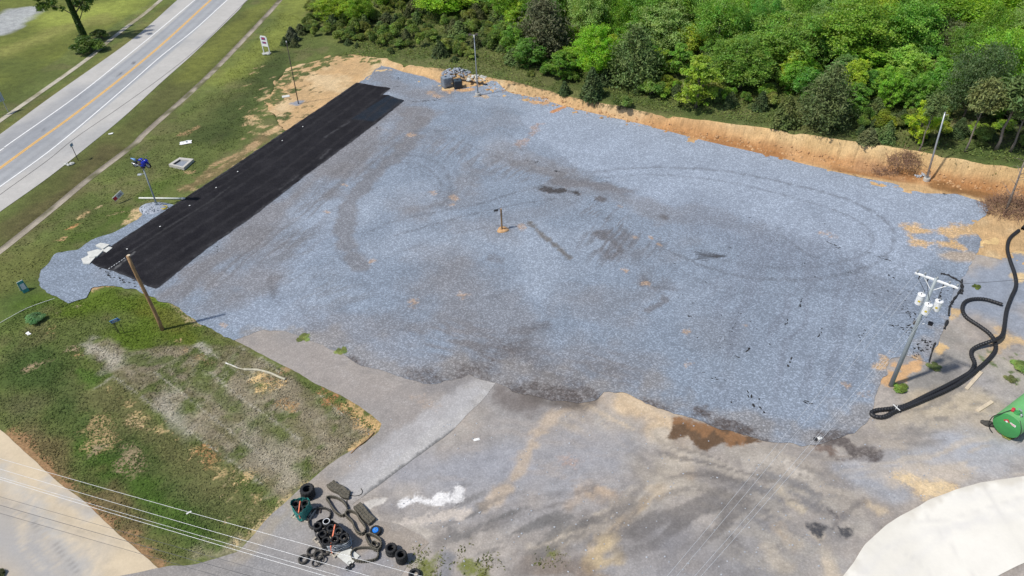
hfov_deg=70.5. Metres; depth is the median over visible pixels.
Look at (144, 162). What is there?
motorcycle
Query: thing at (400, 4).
shrub
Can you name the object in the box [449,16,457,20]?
shrub
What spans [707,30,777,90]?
broadleaf tree
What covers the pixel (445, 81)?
liquid tote
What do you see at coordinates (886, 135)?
cedar tree
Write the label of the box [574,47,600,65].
broadleaf tree
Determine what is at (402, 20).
shrub
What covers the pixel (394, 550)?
tyre
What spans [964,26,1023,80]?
broadleaf tree
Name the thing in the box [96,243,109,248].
concrete slab
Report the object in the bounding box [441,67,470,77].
rubble heap
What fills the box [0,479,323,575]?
overhead cable
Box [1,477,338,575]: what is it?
overhead cable
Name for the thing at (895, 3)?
broadleaf tree
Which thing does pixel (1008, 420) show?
fuel tank
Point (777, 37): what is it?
broadleaf tree
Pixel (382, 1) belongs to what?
broadleaf tree
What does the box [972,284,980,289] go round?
weed
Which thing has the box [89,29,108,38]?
shrub
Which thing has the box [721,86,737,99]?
shrub
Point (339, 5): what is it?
broadleaf tree
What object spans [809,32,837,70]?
broadleaf tree
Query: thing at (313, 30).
shrub
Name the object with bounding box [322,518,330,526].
tyre
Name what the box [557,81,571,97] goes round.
cedar tree
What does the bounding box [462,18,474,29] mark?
shrub
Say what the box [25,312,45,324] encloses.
weed
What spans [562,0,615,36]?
broadleaf tree
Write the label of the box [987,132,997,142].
cedar tree
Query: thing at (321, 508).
rubber track
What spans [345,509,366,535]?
rubber track
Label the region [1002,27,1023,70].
broadleaf tree
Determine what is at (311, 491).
tyre
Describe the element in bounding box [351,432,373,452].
fallen branch
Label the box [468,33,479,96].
light pole
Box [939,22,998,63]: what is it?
broadleaf tree
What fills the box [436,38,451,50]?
shrub
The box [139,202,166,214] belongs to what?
gravel mound
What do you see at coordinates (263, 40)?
post sign
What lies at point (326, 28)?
shrub
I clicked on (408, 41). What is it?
shrub
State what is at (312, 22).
shrub
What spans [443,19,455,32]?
cedar tree
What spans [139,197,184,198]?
drain tube
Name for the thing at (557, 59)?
broadleaf tree
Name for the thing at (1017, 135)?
pine tree
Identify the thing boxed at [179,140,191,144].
plastic bag
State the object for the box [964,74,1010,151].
pine tree
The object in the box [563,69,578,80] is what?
shrub
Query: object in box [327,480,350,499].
rubber track
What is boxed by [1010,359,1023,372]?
weed
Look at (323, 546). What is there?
stretch film
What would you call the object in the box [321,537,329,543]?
tyre
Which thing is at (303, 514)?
tarpaulin
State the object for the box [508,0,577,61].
pine tree
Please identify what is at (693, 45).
broadleaf tree
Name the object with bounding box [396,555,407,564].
tyre
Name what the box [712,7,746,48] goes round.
broadleaf tree
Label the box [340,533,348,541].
tyre
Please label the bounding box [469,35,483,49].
cedar tree
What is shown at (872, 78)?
broadleaf tree
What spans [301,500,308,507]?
tyre
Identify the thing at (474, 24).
shrub
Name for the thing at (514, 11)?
broadleaf tree
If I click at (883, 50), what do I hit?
broadleaf tree
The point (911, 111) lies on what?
shrub
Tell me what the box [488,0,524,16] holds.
broadleaf tree
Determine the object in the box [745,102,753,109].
cedar tree
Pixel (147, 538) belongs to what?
overhead cable
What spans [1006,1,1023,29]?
broadleaf tree
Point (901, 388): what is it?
weed
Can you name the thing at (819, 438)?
guy anchor
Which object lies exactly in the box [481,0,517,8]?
broadleaf tree
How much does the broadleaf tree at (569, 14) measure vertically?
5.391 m
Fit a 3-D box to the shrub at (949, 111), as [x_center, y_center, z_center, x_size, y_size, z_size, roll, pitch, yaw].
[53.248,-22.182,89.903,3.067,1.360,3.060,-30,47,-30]
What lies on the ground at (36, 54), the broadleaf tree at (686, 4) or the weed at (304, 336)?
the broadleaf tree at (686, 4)
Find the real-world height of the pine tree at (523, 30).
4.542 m
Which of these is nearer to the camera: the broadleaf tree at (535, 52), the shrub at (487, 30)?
the broadleaf tree at (535, 52)
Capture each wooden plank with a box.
[965,371,982,389]
[976,400,993,411]
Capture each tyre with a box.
[292,500,300,508]
[295,505,303,512]
[298,554,308,564]
[300,483,314,496]
[300,488,315,499]
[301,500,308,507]
[306,546,316,556]
[313,522,321,530]
[313,549,323,559]
[318,530,326,538]
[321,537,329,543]
[321,548,330,555]
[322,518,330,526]
[326,524,335,532]
[330,535,339,543]
[334,527,342,535]
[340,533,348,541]
[370,525,381,535]
[385,542,396,554]
[385,546,394,557]
[395,549,406,560]
[396,553,407,562]
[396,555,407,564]
[408,568,420,575]
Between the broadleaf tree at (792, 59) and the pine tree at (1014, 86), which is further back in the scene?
the broadleaf tree at (792, 59)
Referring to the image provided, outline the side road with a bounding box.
[0,430,156,575]
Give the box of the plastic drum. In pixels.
[372,527,378,532]
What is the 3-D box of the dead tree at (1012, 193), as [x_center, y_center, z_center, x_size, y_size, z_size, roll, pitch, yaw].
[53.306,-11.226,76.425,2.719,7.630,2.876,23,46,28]
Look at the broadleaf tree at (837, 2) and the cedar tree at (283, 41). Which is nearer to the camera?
the broadleaf tree at (837, 2)
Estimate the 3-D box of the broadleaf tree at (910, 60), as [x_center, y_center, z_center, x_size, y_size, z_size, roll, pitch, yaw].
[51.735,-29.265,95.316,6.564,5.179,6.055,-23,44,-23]
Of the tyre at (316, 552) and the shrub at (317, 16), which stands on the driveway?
the tyre at (316, 552)
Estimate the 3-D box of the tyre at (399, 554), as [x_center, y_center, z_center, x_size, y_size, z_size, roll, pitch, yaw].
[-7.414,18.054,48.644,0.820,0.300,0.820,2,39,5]
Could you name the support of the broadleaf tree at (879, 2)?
on the ground at (36, 54)
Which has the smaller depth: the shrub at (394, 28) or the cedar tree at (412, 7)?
the shrub at (394, 28)
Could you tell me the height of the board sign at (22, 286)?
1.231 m
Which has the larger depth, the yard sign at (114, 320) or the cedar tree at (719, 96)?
the cedar tree at (719, 96)
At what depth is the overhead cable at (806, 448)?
44.14 m
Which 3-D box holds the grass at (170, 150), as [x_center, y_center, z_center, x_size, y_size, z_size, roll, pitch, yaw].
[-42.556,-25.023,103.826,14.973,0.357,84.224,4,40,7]
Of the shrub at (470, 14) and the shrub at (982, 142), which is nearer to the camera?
the shrub at (982, 142)
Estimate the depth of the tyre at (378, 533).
50.47 m
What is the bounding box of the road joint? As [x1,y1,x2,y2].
[0,0,246,194]
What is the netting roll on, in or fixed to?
on the grass at (263, 461)
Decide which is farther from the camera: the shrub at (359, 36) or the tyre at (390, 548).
the shrub at (359, 36)
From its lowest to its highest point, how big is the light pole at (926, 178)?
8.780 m
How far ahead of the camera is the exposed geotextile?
66.00 m
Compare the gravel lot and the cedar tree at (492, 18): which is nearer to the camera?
the gravel lot
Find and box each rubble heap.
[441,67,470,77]
[466,75,486,81]
[914,172,930,177]
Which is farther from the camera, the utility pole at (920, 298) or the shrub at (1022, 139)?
the shrub at (1022, 139)
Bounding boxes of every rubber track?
[307,507,331,529]
[326,495,347,516]
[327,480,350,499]
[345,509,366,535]
[350,546,378,562]
[353,502,375,525]
[365,532,382,551]
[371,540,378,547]
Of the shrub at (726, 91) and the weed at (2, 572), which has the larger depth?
the shrub at (726, 91)
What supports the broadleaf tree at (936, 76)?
on the ground at (36, 54)
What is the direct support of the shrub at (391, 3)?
on the ground at (36, 54)
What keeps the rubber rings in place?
on the driveway
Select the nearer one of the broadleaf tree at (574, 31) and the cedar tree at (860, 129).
the cedar tree at (860, 129)
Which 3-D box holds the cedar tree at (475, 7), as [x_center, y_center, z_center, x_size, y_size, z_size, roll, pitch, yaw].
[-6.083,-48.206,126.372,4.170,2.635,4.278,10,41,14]
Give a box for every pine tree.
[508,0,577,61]
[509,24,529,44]
[601,21,671,89]
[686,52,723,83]
[793,60,862,133]
[918,89,950,150]
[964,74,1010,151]
[991,72,1023,151]
[1004,89,1023,152]
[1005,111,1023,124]
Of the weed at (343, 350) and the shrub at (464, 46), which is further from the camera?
the shrub at (464, 46)
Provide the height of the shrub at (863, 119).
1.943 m
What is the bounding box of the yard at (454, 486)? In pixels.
[353,237,1023,575]
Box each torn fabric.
[929,342,935,361]
[941,273,963,293]
[947,279,962,315]
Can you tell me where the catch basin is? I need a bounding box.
[169,157,193,169]
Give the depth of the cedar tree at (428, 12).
130.25 m
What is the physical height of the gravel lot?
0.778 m
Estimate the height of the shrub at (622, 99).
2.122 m
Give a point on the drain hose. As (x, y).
(973, 370)
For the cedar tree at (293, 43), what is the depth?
122.58 m
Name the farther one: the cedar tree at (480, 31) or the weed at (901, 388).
the cedar tree at (480, 31)
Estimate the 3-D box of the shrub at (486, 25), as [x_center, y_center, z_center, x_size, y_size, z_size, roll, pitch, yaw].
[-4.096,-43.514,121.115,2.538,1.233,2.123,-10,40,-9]
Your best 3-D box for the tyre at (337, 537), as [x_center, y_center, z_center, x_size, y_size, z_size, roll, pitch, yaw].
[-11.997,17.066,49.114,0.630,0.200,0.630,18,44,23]
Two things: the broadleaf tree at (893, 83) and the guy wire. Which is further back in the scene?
the broadleaf tree at (893, 83)
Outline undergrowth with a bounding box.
[343,0,1023,161]
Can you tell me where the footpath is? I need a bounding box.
[0,0,161,121]
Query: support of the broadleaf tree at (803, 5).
on the ground at (36, 54)
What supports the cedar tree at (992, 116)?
on the ground at (36, 54)
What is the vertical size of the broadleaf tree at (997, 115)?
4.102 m
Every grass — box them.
[0,13,317,292]
[0,288,375,563]
[407,543,566,575]
[440,65,1020,173]
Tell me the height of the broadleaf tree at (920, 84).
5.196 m
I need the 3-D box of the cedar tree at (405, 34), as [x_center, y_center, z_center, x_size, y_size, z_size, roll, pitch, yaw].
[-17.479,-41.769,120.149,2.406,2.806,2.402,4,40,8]
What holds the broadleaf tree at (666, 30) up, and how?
on the ground at (36, 54)
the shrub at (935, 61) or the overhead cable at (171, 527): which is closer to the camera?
the overhead cable at (171, 527)
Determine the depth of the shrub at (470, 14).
124.03 m
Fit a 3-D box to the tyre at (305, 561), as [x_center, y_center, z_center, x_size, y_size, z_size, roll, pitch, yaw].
[-14.123,18.373,49.077,0.720,0.240,0.720,-20,42,-20]
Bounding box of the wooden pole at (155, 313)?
[126,254,163,330]
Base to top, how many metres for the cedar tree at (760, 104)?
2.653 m
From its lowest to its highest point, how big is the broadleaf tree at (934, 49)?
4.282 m
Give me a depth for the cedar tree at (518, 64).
109.87 m
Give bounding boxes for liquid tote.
[440,74,451,88]
[453,77,462,88]
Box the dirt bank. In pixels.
[264,54,1023,264]
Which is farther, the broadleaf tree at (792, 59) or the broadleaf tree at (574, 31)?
the broadleaf tree at (574, 31)
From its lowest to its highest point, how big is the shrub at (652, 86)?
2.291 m
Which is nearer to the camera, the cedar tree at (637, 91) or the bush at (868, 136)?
the bush at (868, 136)
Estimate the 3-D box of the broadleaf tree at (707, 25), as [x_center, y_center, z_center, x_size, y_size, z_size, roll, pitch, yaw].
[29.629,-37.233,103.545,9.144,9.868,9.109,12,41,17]
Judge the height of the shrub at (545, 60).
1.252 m
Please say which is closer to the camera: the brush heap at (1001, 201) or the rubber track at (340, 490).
the rubber track at (340, 490)
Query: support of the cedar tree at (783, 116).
on the ground at (36, 54)
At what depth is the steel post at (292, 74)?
102.87 m
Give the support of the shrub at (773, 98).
on the ground at (36, 54)
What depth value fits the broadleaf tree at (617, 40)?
106.50 m
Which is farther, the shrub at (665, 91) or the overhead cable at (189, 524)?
the shrub at (665, 91)
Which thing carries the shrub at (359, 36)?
on the ground at (36, 54)
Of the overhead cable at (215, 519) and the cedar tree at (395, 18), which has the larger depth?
the cedar tree at (395, 18)
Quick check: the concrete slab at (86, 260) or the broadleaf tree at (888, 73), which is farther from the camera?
the broadleaf tree at (888, 73)
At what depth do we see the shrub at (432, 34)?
119.96 m
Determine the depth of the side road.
51.40 m
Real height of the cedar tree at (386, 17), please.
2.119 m
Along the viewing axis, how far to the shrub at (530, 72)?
107.95 m
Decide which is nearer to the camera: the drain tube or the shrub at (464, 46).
the drain tube
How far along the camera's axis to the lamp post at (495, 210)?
77.63 m
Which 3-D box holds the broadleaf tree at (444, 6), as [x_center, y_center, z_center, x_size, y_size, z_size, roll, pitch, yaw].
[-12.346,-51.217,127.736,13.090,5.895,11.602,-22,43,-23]
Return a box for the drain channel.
[0,0,281,253]
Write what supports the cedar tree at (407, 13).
on the ground at (36, 54)
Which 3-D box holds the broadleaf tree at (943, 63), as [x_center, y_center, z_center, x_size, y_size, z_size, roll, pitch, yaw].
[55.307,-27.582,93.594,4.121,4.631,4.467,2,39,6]
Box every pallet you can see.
[290,506,316,522]
[312,528,352,557]
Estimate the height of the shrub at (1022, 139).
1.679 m
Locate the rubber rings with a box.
[345,561,353,570]
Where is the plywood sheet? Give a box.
[335,548,359,564]
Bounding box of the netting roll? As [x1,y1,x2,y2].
[228,364,285,379]
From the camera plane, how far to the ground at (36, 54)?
82.26 m
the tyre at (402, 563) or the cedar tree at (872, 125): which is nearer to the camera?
the tyre at (402, 563)
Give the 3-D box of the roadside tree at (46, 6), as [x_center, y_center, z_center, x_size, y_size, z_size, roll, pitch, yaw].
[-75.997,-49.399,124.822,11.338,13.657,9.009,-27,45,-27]
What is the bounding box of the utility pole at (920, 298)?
[888,270,958,386]
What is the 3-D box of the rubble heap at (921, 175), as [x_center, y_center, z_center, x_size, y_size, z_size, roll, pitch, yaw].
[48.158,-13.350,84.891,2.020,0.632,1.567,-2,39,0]
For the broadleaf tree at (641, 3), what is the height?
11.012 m
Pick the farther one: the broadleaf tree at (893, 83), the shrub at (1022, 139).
the broadleaf tree at (893, 83)
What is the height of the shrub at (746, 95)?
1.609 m
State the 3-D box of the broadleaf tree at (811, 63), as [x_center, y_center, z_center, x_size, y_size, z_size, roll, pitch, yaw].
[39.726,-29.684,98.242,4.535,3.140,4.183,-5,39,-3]
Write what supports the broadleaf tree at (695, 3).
on the ground at (36, 54)
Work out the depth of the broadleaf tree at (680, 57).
102.14 m
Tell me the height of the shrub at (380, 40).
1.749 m
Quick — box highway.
[0,0,245,210]
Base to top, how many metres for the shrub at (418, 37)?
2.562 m
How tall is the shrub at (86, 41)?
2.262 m
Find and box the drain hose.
[869,229,1020,418]
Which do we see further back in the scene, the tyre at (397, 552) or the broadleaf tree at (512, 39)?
the broadleaf tree at (512, 39)
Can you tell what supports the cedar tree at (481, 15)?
on the ground at (36, 54)
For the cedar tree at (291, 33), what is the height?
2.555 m
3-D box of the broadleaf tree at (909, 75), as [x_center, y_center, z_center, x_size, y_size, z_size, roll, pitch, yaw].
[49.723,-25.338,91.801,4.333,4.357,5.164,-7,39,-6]
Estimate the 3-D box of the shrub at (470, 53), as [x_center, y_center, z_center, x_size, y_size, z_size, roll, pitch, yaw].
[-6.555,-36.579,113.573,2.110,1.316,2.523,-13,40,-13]
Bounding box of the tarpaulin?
[290,497,312,521]
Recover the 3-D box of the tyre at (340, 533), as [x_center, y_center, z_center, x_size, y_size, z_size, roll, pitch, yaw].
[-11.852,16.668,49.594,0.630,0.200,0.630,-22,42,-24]
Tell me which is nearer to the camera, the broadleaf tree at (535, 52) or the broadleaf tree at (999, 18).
the broadleaf tree at (999, 18)
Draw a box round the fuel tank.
[988,394,1023,438]
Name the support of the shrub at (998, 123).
on the ground at (36, 54)
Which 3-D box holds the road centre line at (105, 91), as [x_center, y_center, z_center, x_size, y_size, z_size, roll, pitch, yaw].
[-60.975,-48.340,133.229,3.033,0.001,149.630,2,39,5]
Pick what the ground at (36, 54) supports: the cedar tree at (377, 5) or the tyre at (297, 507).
the cedar tree at (377, 5)
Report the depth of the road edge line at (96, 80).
113.70 m
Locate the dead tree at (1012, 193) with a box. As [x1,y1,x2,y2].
[1003,158,1023,215]
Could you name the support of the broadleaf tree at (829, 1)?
on the ground at (36, 54)
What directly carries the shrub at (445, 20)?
on the ground at (36, 54)
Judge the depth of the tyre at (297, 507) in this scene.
51.02 m
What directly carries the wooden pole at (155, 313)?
on the ground at (36, 54)
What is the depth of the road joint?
108.72 m
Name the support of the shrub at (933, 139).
on the ground at (36, 54)
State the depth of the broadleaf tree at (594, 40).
101.66 m
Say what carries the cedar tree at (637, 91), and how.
on the ground at (36, 54)
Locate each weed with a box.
[0,568,5,575]
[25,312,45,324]
[296,333,309,341]
[333,346,347,353]
[893,383,908,393]
[925,361,941,371]
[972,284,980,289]
[1003,374,1017,382]
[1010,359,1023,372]
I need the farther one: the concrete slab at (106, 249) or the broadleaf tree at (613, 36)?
the broadleaf tree at (613, 36)
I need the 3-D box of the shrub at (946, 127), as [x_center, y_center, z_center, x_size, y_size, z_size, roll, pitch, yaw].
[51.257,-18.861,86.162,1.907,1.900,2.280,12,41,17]
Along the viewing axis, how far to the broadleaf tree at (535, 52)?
107.89 m
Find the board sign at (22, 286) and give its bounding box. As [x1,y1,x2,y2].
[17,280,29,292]
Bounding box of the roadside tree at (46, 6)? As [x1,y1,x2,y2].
[33,0,95,36]
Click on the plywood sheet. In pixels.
(347, 558)
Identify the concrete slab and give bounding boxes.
[81,256,95,263]
[87,249,102,257]
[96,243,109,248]
[102,247,111,252]
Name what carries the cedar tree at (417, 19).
on the ground at (36, 54)
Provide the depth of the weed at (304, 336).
66.38 m
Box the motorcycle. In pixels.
[130,156,150,167]
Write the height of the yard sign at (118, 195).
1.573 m
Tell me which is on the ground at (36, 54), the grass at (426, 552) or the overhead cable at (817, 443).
the grass at (426, 552)
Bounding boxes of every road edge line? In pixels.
[0,0,194,150]
[0,0,226,186]
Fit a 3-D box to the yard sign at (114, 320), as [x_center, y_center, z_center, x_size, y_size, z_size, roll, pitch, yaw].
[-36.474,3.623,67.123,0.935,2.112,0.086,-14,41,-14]
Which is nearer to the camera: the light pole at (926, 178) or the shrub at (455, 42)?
the light pole at (926, 178)
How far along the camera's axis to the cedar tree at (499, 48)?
114.10 m
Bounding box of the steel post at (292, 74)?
[286,41,298,103]
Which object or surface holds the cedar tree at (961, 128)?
on the ground at (36, 54)
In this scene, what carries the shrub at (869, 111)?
on the ground at (36, 54)
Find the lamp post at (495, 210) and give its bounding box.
[494,209,502,229]
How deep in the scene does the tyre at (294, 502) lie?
51.64 m
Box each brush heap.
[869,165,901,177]
[882,143,926,168]
[975,188,1023,223]
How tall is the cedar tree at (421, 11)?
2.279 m
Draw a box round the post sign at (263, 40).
[260,36,269,51]
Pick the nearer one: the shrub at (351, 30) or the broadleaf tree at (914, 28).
the broadleaf tree at (914, 28)
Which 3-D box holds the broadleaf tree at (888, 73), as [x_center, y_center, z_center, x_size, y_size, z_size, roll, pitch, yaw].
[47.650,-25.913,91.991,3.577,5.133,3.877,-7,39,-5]
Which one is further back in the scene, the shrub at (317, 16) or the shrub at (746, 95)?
the shrub at (317, 16)
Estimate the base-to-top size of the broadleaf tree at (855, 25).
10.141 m
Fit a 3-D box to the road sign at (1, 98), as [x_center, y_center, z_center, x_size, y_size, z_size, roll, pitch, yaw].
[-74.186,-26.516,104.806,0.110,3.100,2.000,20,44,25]
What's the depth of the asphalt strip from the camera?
86.90 m
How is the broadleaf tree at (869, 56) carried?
on the ground at (36, 54)
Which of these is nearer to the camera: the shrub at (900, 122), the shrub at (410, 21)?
the shrub at (900, 122)
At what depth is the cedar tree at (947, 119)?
88.50 m
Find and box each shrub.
[68,35,104,53]
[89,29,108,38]
[301,12,314,23]
[302,1,315,10]
[302,24,311,31]
[303,18,318,26]
[309,26,317,34]
[312,12,324,19]
[320,25,331,33]
[331,19,345,29]
[332,30,348,39]
[338,13,347,22]
[344,26,355,38]
[346,17,359,31]
[352,33,365,39]
[359,21,370,31]
[364,28,375,35]
[366,8,381,20]
[368,31,376,42]
[373,23,390,34]
[375,36,385,46]
[379,5,393,12]
[380,32,393,41]
[388,0,397,7]
[388,22,401,35]
[388,37,405,46]
[395,0,406,12]
[395,17,405,25]
[405,23,418,36]
[405,38,413,46]
[406,19,415,26]
[414,32,424,44]
[419,27,431,32]
[422,23,433,27]
[424,28,438,39]
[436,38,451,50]
[440,14,449,26]
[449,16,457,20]
[452,39,460,48]
[453,42,461,55]
[454,33,466,41]
[459,42,469,51]
[460,9,476,18]
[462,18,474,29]
[463,49,476,58]
[468,0,484,8]
[468,19,480,32]
[480,23,492,27]
[481,33,496,48]
[482,5,488,13]
[484,27,495,34]
[527,70,533,75]
[536,57,549,63]
[540,65,554,73]
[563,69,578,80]
[611,92,632,106]
[637,78,665,93]
[656,87,670,97]
[660,74,678,85]
[672,80,681,86]
[709,81,726,88]
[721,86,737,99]
[740,91,751,101]
[757,82,776,93]
[766,91,780,105]
[774,69,782,83]
[846,102,863,116]
[856,114,870,125]
[862,107,874,117]
[871,108,897,127]
[895,117,904,125]
[901,113,920,129]
[907,108,917,113]
[922,59,938,70]
[929,136,939,143]
[936,121,952,134]
[945,102,953,117]
[968,121,989,129]
[970,124,994,140]
[977,140,987,145]
[990,119,1017,130]
[1019,134,1023,144]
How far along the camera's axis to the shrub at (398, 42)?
119.14 m
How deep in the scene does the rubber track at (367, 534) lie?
49.84 m
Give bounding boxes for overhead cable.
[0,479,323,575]
[0,505,248,575]
[0,513,216,575]
[1,469,367,575]
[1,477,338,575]
[2,497,279,575]
[3,459,419,575]
[667,270,917,575]
[679,275,923,572]
[698,305,927,571]
[701,300,939,575]
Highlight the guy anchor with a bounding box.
[813,434,822,440]
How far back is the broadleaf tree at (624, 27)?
110.30 m
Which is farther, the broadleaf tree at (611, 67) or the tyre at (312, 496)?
the broadleaf tree at (611, 67)
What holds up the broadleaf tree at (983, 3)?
on the ground at (36, 54)
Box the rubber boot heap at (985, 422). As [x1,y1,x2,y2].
[980,420,993,426]
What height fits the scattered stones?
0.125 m
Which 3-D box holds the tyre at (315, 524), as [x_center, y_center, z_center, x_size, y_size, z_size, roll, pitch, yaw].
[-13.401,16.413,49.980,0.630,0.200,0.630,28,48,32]
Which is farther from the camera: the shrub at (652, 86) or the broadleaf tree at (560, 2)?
the broadleaf tree at (560, 2)
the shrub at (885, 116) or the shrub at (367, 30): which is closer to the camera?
the shrub at (885, 116)
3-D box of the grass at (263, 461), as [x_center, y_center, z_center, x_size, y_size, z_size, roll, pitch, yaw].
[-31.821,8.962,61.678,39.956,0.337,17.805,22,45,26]
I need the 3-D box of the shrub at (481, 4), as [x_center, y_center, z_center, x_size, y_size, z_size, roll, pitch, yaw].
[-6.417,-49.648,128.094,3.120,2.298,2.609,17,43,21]
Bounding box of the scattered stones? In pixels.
[349,403,1012,574]
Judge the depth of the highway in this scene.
109.37 m
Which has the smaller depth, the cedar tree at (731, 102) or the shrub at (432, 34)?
the cedar tree at (731, 102)
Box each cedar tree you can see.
[279,36,289,46]
[284,26,301,41]
[289,38,299,47]
[294,23,307,35]
[325,13,338,27]
[342,38,353,45]
[361,14,372,28]
[372,1,389,7]
[378,12,392,24]
[390,14,398,24]
[401,28,412,44]
[403,7,411,18]
[407,0,417,14]
[412,10,423,24]
[416,8,424,16]
[423,5,437,14]
[430,40,450,58]
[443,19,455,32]
[447,20,469,39]
[449,56,459,62]
[459,0,465,9]
[469,4,488,18]
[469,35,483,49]
[476,9,486,20]
[476,26,486,36]
[487,9,500,23]
[494,41,506,52]
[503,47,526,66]
[515,60,521,68]
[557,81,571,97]
[578,66,605,103]
[599,68,616,88]
[631,87,640,95]
[659,54,671,67]
[669,84,681,96]
[711,88,723,102]
[723,92,739,108]
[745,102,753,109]
[751,91,769,112]
[768,94,799,130]
[773,82,782,92]
[855,125,864,135]
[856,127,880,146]
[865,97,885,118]
[866,119,877,129]
[876,120,895,144]
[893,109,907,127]
[929,112,952,122]
[948,117,970,139]
[984,110,1013,118]
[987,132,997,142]
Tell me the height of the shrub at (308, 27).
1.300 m
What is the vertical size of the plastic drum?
0.332 m
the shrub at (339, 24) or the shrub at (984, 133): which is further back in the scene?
the shrub at (339, 24)
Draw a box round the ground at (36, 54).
[0,0,1023,567]
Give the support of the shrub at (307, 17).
on the ground at (36, 54)
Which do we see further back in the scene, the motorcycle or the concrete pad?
the motorcycle
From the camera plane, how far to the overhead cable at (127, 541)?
42.55 m
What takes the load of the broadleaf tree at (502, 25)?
on the ground at (36, 54)
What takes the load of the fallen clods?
on the dirt bank
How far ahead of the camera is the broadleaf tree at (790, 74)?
94.71 m
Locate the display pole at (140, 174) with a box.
[138,167,157,204]
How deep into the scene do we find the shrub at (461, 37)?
116.97 m
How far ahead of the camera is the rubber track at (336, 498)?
52.31 m
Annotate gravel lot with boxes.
[38,66,988,445]
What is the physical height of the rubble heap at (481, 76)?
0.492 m
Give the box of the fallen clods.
[462,80,1022,195]
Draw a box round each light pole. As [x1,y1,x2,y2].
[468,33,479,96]
[923,112,947,181]
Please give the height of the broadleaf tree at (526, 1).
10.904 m
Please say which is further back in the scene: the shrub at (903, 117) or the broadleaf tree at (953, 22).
the broadleaf tree at (953, 22)
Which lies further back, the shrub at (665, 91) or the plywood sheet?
the shrub at (665, 91)
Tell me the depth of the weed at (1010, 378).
59.80 m
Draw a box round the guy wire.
[825,326,913,432]
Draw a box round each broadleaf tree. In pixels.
[306,0,353,20]
[344,0,374,19]
[372,0,389,5]
[411,0,477,14]
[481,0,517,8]
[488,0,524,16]
[489,21,516,45]
[493,20,512,39]
[499,23,522,51]
[503,0,527,25]
[512,36,547,67]
[517,0,538,17]
[542,50,575,79]
[548,0,570,29]
[554,46,577,62]
[556,25,579,47]
[561,1,575,25]
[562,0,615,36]
[568,21,617,72]
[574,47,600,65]
[586,0,618,20]
[600,55,626,75]
[602,0,635,37]
[606,34,619,44]
[614,19,632,37]
[615,30,632,53]
[618,0,676,41]
[633,0,697,56]
[650,47,675,74]
[662,0,703,27]
[665,43,693,75]
[673,53,724,108]
[674,23,708,61]
[685,0,751,53]
[689,0,728,29]
[699,38,717,54]
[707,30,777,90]
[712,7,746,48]
[732,9,835,71]
[734,0,763,22]
[740,0,784,43]
[749,0,801,34]
[778,60,815,94]
[779,48,806,80]
[783,0,818,45]
[791,66,824,101]
[795,0,838,54]
[795,56,822,71]
[806,0,905,65]
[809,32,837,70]
[811,0,835,13]
[825,52,866,80]
[830,0,866,40]
[841,58,869,97]
[843,81,873,106]
[844,47,893,83]
[861,69,883,95]
[863,0,901,44]
[870,0,908,23]
[871,63,906,100]
[872,44,891,67]
[877,42,902,67]
[877,72,910,109]
[881,0,949,54]
[883,43,934,74]
[889,70,916,105]
[894,0,988,40]
[900,72,934,108]
[905,100,940,143]
[918,40,950,66]
[921,10,972,57]
[923,65,951,99]
[925,55,955,79]
[933,38,1022,118]
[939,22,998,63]
[948,0,1023,36]
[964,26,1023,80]
[967,0,1019,54]
[989,108,1013,119]
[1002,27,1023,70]
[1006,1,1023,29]
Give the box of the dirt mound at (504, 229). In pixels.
[497,226,508,232]
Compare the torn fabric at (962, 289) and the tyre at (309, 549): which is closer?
the tyre at (309, 549)
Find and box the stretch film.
[313,519,350,551]
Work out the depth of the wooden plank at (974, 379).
59.87 m
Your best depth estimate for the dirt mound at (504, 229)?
78.66 m
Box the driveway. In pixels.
[122,330,494,575]
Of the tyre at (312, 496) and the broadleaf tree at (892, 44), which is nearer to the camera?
the tyre at (312, 496)
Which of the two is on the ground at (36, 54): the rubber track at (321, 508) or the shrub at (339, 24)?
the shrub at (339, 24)
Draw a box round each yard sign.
[109,318,124,334]
[112,190,123,203]
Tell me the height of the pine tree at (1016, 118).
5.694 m
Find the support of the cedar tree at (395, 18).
on the ground at (36, 54)
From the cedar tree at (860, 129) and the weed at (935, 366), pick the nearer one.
the weed at (935, 366)
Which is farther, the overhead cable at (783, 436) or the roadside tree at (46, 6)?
the roadside tree at (46, 6)
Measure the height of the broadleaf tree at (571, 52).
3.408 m
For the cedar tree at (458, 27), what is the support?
on the ground at (36, 54)
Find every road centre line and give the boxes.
[0,0,209,166]
[0,0,210,168]
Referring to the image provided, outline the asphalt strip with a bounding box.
[91,83,403,287]
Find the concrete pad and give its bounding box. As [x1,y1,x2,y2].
[843,476,1023,575]
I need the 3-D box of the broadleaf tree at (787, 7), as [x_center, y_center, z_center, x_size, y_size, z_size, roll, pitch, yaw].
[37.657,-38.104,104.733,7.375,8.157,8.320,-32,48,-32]
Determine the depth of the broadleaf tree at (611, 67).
103.41 m
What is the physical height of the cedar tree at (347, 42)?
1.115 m
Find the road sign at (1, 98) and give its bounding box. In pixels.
[0,92,8,111]
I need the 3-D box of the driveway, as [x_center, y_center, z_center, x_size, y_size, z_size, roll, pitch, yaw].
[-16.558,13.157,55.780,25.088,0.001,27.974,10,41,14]
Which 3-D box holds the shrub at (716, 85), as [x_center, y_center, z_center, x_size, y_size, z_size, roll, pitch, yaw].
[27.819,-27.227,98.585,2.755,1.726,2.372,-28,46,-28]
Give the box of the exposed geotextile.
[99,77,954,412]

